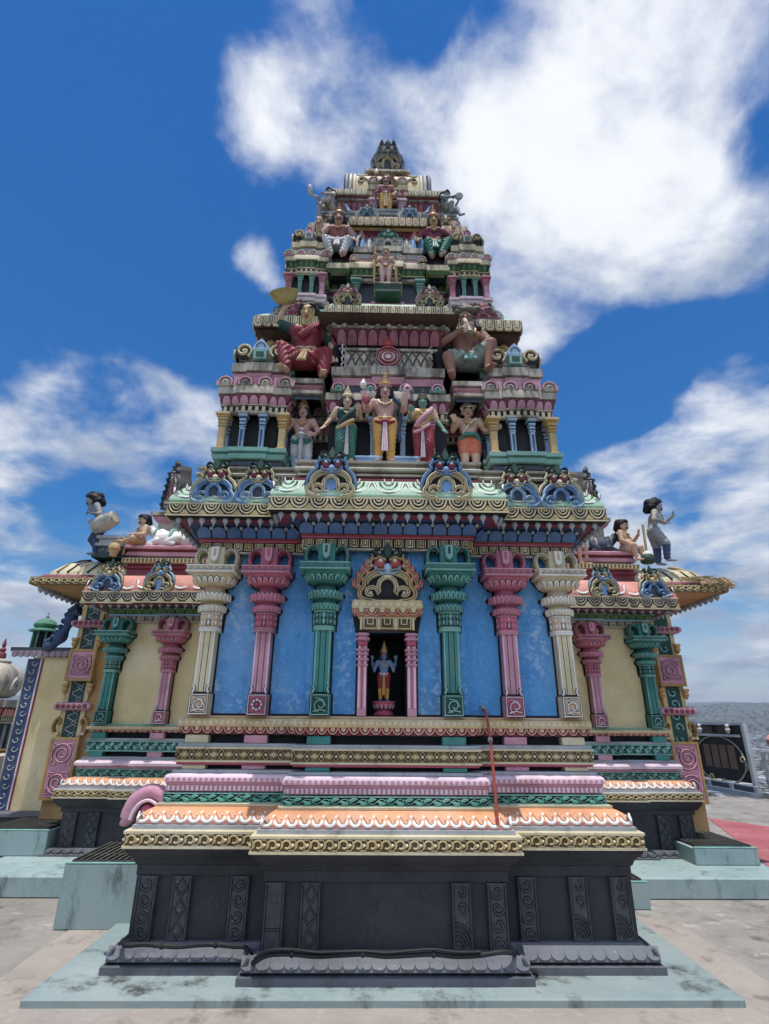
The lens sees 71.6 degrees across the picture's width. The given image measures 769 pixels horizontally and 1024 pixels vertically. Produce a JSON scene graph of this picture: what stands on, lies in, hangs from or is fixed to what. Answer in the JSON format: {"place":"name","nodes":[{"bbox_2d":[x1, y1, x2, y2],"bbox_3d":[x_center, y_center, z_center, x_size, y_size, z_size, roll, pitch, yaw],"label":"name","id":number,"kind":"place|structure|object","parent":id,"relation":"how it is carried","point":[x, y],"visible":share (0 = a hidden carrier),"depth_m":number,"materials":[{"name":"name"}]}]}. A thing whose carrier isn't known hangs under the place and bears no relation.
{"place":"outdoors","nodes":[
{"label":"outdoors","id":0,"kind":"place"},
{"bbox_2d":[0,695,768,754],"bbox_3d":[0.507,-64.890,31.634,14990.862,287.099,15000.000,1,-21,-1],"label":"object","id":1,"kind":"structure","parent":0,"point":[718,711],"depth_m":2742.06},
{"bbox_2d":[687,702,768,796],"bbox_3d":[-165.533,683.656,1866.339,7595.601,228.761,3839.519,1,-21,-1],"label":"distant trees","id":2,"kind":"object","parent":1,"relation":"on","point":[743,718],"visible":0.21,"depth_m":2483.80,"materials":[{"name":"green plant"}]},
{"bbox_2d":[689,703,768,796],"bbox_3d":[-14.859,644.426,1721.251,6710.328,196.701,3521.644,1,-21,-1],"label":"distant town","id":3,"kind":"object","parent":1,"relation":"on","point":[760,774],"visible":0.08,"depth_m":1055.38},
{"bbox_2d":[0,0,768,702],"label":"sky","id":4,"kind":"structure","parent":0,"point":[609,159],"materials":[{"name":"blue"}]},
{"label":"terrace building","id":5,"kind":"structure","parent":0,"visible":0},
{"bbox_2d":[0,797,768,981],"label":"terrace floor","id":6,"kind":"structure","parent":5,"relation":"on","point":[737,930],"depth_m":4.33,"materials":[{"name":"concrete"}]},
{"bbox_2d":[0,639,23,772],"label":"distant shrine","id":7,"kind":"object","parent":6,"relation":"on","point":[11,678],"visible":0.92,"depth_m":9.39,"materials":[{"name":"stone"}]},
{"bbox_2d":[0,604,82,823],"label":"yellow annexe","id":8,"kind":"structure","parent":6,"relation":"on","point":[36,715],"depth_m":7.07,"materials":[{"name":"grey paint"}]},
{"bbox_2d":[28,612,57,646],"bbox_3d":[-5.035,1.768,7.897,0.386,0.570,0.386,1,-21,-1],"label":"roof lantern","id":9,"kind":"object","parent":8,"relation":"on","point":[44,629],"visible":0.73,"depth_m":7.79,"materials":[{"name":"green paint"}]},
{"bbox_2d":[19,918,745,1008],"bbox_3d":[-0.014,3.227,4.201,4.060,0.051,2.630,1,-21,-1],"label":"tower pad","id":10,"kind":"object","parent":6,"relation":"on","point":[77,982],"visible":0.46,"depth_m":3.05,"materials":[{"name":"grey concrete"}]},
{"bbox_2d":[98,138,667,986],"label":"temple tower","id":11,"kind":"structure","parent":10,"relation":"on","point":[304,798],"depth_m":4.07,"materials":[{"name":"multicoloured paint"}]},
{"bbox_2d":[269,287,337,378],"bbox_3d":[-0.829,-1.794,5.383,0.758,1.218,0.457,1,-21,-1],"label":"seated statue","id":12,"kind":"object","parent":11,"relation":"on","point":[307,351],"visible":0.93,"depth_m":5.35,"materials":[{"name":"red paint"}]},
{"bbox_2d":[287,399,320,466],"bbox_3d":[-0.790,-0.716,4.954,0.346,0.858,0.231,-7,-23,18],"label":"statue","id":13,"kind":"object","parent":11,"relation":"on","point":[301,443],"visible":0.81,"depth_m":4.92,"materials":[{"name":"pink paint"}]},
{"bbox_2d":[307,184,337,214],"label":"seated statue","id":14,"kind":"object","parent":11,"relation":"on","point":[324,203],"visible":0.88,"depth_m":6.75,"materials":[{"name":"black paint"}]},
{"bbox_2d":[120,938,538,976],"bbox_3d":[-0.351,2.704,3.209,2.586,0.191,0.204,0,-21,0],"label":"cable","id":15,"kind":"object","parent":11,"relation":"on","point":[361,953],"visible":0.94,"depth_m":3.16,"materials":[{"name":"black paint"}]},
{"bbox_2d":[316,202,355,256],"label":"seated statue","id":16,"kind":"object","parent":11,"relation":"on","point":[339,230],"visible":0.98,"depth_m":6.36,"materials":[{"name":"pink paint"}]},
{"bbox_2d":[319,386,362,459],"bbox_3d":[-0.376,-0.787,4.790,0.395,0.815,0.198,-4,-22,11],"label":"statue","id":17,"kind":"object","parent":11,"relation":"on","point":[346,429],"visible":0.88,"depth_m":4.74,"materials":[{"name":"green paint"}]},
{"bbox_2d":[371,701,395,715],"bbox_3d":[-0.007,1.493,4.056,0.188,0.105,0.188,1,-21,-1],"label":"lotus pedestal","id":18,"kind":"object","parent":11,"relation":"on","point":[383,708],"visible":1,"depth_m":3.99,"materials":[{"name":"red paint"}]},
{"bbox_2d":[370,641,396,700],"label":"statue","id":19,"kind":"object","parent":18,"relation":"on","point":[383,662],"visible":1,"depth_m":4.13,"materials":[{"name":"blue paint"}]},
{"bbox_2d":[360,370,410,460],"bbox_3d":[0.004,-0.868,4.816,0.474,0.959,0.214,1,-21,-1],"label":"statue","id":20,"kind":"object","parent":11,"relation":"on","point":[386,427],"visible":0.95,"depth_m":4.79,"materials":[{"name":"pink paint"}]},
{"bbox_2d":[373,246,397,283],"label":"statue","id":21,"kind":"object","parent":11,"relation":"on","point":[385,267],"visible":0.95,"depth_m":5.95,"materials":[{"name":"pink paint"}]},
{"bbox_2d":[374,168,396,208],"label":"statue","id":22,"kind":"object","parent":11,"relation":"on","point":[385,188],"visible":0.88,"depth_m":6.91,"materials":[{"name":"pink paint"}]},
{"bbox_2d":[407,388,447,460],"bbox_3d":[0.369,-0.769,4.801,0.374,0.802,0.190,7,-22,-15],"label":"statue","id":23,"kind":"object","parent":11,"relation":"on","point":[423,434],"visible":0.91,"depth_m":4.75,"materials":[{"name":"pink paint"}]},
{"bbox_2d":[416,205,456,258],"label":"seated statue","id":24,"kind":"object","parent":11,"relation":"on","point":[434,233],"visible":0.99,"depth_m":6.38,"materials":[{"name":"green paint"}]},
{"bbox_2d":[438,189,464,215],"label":"seated statue","id":25,"kind":"object","parent":11,"relation":"on","point":[448,207],"visible":0.9,"depth_m":6.80,"materials":[{"name":"grey paint"}]},
{"bbox_2d":[440,303,496,379],"bbox_3d":[0.837,-1.713,5.390,0.603,1.044,0.436,1,-21,-1],"label":"seated statue","id":26,"kind":"object","parent":11,"relation":"on","point":[472,351],"visible":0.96,"depth_m":5.30,"materials":[{"name":"brown paint"}]},
{"bbox_2d":[450,402,501,468],"bbox_3d":[0.846,-0.672,4.984,0.482,0.817,0.178,1,-21,-1],"label":"statue","id":27,"kind":"object","parent":11,"relation":"on","point":[469,442],"visible":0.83,"depth_m":4.97,"materials":[{"name":"beige paint"}]},
{"bbox_2d":[480,705,498,824],"bbox_3d":[0.746,1.762,3.785,0.037,0.754,0.382,1,-21,-1],"label":"pipe","id":28,"kind":"object","parent":11,"relation":"on","point":[490,739],"visible":1,"depth_m":3.69,"materials":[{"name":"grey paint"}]},
{"bbox_2d":[0,917,768,1023],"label":"cement apron","id":29,"kind":"object","parent":6,"relation":"on","point":[21,981],"visible":0.38,"depth_m":2.93,"materials":[{"name":"grey concrete"}]},
{"bbox_2d":[53,842,137,929],"bbox_3d":[-2.097,3.087,4.456,0.840,0.454,0.730,1,-21,-1],"label":"drain box","id":30,"kind":"object","parent":29,"relation":"on","point":[97,889],"visible":0.42,"depth_m":4.12,"materials":[{"name":"teal paint"}]},
{"bbox_2d":[0,856,768,899],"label":"hall slab","id":31,"kind":"structure","parent":6,"relation":"on","point":[42,877],"depth_m":4.88,"materials":[{"name":"teal paint"}]},
{"bbox_2d":[0,816,60,855],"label":"drain box","id":32,"kind":"object","parent":31,"relation":"on","point":[30,836],"visible":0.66,"depth_m":5.54,"materials":[{"name":"teal paint"}]},
{"bbox_2d":[28,460,736,859],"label":"temple hall","id":33,"kind":"structure","parent":31,"relation":"on","point":[126,690],"depth_m":6.35,"materials":[{"name":"multicoloured paint"}]},
{"bbox_2d":[85,491,119,554],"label":"statue","id":34,"kind":"object","parent":33,"relation":"on","point":[101,523],"visible":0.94,"depth_m":7.16,"materials":[{"name":"grey paint"}]},
{"bbox_2d":[91,535,127,562],"bbox_3d":[-3.666,0.507,7.237,0.400,0.320,0.340,1,-21,-1],"label":"carved stool","id":35,"kind":"object","parent":33,"relation":"on","point":[102,552],"visible":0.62,"depth_m":7.13,"materials":[{"name":"teal paint"}]},
{"bbox_2d":[108,541,120,556],"bbox_3d":[-3.541,0.482,6.992,0.155,0.210,0.155,1,-21,-1],"label":"vase ornament","id":36,"kind":"object","parent":33,"relation":"on","point":[114,548],"visible":1,"depth_m":6.94,"materials":[{"name":"beige stone"}]},
{"bbox_2d":[116,514,152,555],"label":"seated statue","id":37,"kind":"object","parent":33,"relation":"on","point":[145,522],"visible":0.88,"depth_m":7.20,"materials":[{"name":"beige paint"}]},
{"bbox_2d":[145,525,191,545],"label":"bull statue","id":38,"kind":"object","parent":33,"relation":"on","point":[165,537],"visible":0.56,"depth_m":7.26,"materials":[{"name":"white paint"}]},
{"bbox_2d":[577,537,592,563],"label":"statue","id":39,"kind":"object","parent":33,"relation":"on","point":[584,548],"visible":0.27,"depth_m":7.23,"materials":[{"name":"beige paint"}]},
{"bbox_2d":[582,532,619,550],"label":"bull statue","id":40,"kind":"object","parent":33,"relation":"on","point":[604,543],"visible":0.39,"depth_m":7.42,"materials":[{"name":"stone"}]},
{"bbox_2d":[613,519,644,560],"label":"seated statue","id":41,"kind":"object","parent":33,"relation":"on","point":[626,540],"visible":0.88,"depth_m":7.33,"materials":[{"name":"beige paint"}]},
{"bbox_2d":[640,524,655,564],"bbox_3d":[3.537,0.435,7.239,0.196,0.551,0.196,1,-21,-1],"label":"mace ornament","id":42,"kind":"object","parent":33,"relation":"on","point":[649,557],"visible":0.98,"depth_m":7.13,"materials":[{"name":"green paint"}]},
{"bbox_2d":[642,497,676,565],"bbox_3d":[3.891,0.242,7.448,0.430,0.992,0.393,-6,-22,16],"label":"statue","id":43,"kind":"object","parent":33,"relation":"on","point":[656,536],"visible":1,"depth_m":7.41,"materials":[{"name":"grey paint"}]},
{"bbox_2d":[674,831,760,865],"bbox_3d":[3.432,3.594,5.727,0.650,0.174,0.800,1,-21,-1],"label":"drain box","id":44,"kind":"object","parent":31,"relation":"on","point":[707,848],"visible":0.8,"depth_m":5.38,"materials":[{"name":"teal paint"}]},
{"bbox_2d":[630,873,650,909],"bbox_3d":[2.001,3.347,4.723,0.570,0.224,0.270,1,-21,-1],"label":"drain box","id":45,"kind":"object","parent":6,"relation":"on","point":[640,892],"visible":0.23,"depth_m":4.60,"materials":[{"name":"teal paint"}]},
{"bbox_2d":[705,778,763,798],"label":"kerb wall","id":46,"kind":"structure","parent":6,"relation":"on","point":[750,791],"depth_m":11.94,"materials":[{"name":"grey paint"}]},
{"bbox_2d":[691,722,759,786],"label":"carved panel gate","id":47,"kind":"structure","parent":46,"relation":"on","point":[726,752],"depth_m":12.41,"materials":[{"name":"black metal"}]},
{"bbox_2d":[709,818,768,866],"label":"red floor strip","id":48,"kind":"object","parent":6,"relation":"on","point":[754,835],"visible":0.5,"depth_m":7.72,"materials":[{"name":"paint"}]},
{"bbox_2d":[759,751,768,798],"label":"terrace railing","id":49,"kind":"object","parent":6,"relation":"on","point":[765,767],"visible":0.96,"depth_m":11.50,"materials":[{"name":"grey metal"}]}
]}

